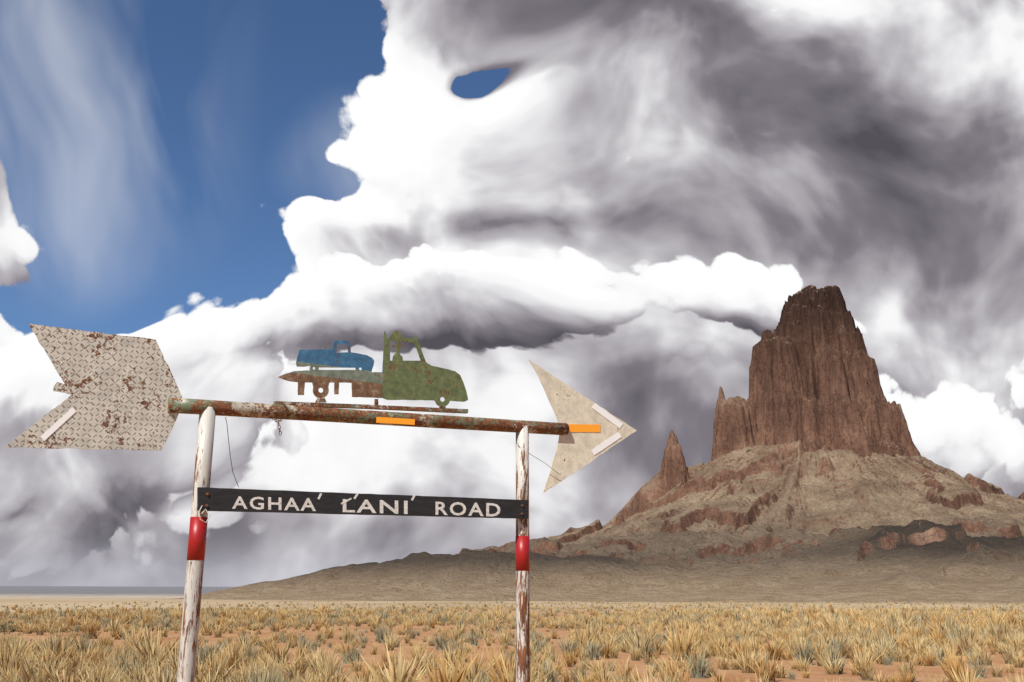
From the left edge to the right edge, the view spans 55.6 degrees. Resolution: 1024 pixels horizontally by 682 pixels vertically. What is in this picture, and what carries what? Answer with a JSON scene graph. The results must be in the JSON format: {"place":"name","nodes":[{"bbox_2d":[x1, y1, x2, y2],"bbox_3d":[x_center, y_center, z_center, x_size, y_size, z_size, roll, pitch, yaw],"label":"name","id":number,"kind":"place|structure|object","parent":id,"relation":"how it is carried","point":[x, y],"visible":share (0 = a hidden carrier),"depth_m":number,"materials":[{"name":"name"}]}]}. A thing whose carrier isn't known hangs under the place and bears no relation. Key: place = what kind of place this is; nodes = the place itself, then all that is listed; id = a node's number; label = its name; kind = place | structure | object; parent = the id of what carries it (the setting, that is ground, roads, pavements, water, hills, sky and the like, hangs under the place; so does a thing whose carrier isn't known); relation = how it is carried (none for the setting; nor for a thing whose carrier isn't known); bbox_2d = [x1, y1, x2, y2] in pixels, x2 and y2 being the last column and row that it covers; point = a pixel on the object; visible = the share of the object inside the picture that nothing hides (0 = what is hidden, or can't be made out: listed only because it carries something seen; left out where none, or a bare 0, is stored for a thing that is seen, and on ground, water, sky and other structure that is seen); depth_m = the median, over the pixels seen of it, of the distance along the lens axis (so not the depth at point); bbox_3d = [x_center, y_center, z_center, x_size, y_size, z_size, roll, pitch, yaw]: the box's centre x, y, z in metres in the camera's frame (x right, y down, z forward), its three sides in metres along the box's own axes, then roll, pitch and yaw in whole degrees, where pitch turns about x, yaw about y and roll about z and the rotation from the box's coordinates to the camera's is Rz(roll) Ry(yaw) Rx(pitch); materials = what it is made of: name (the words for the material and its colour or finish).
{"place":"outdoors","nodes":[
{"label":"outdoors","id":0,"kind":"place"},
{"bbox_2d":[0,586,1023,681],"bbox_3d":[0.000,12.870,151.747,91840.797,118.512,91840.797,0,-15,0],"label":"ground","id":1,"kind":"structure","parent":0,"point":[23,597],"depth_m":53.38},
{"bbox_2d":[5,324,636,681],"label":"road sign","id":2,"kind":"object","parent":1,"relation":"on","point":[124,392],"visible":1,"depth_m":4.80,"materials":[{"name":"metal"}]},
{"bbox_2d":[0,608,838,640],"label":"scrub","id":3,"kind":"object","parent":1,"relation":"on","point":[12,627],"visible":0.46,"depth_m":42.40,"materials":[{"name":"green plant"}]},
{"bbox_2d":[0,600,1023,681],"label":"grass tufts","id":4,"kind":"object","parent":1,"relation":"on","point":[868,637],"visible":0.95,"depth_m":28.75,"materials":[{"name":"beige plant"}]},
{"bbox_2d":[0,0,1023,586],"label":"sky","id":5,"kind":"structure","parent":0,"point":[620,199],"materials":[{"name":"white"}]},
{"bbox_2d":[175,285,1023,603],"bbox_3d":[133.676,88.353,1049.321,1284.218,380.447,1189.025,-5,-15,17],"label":"rock mountain","id":6,"kind":"structure","parent":0,"point":[817,477],"depth_m":861.66,"materials":[{"name":"brown stone"}]}
]}

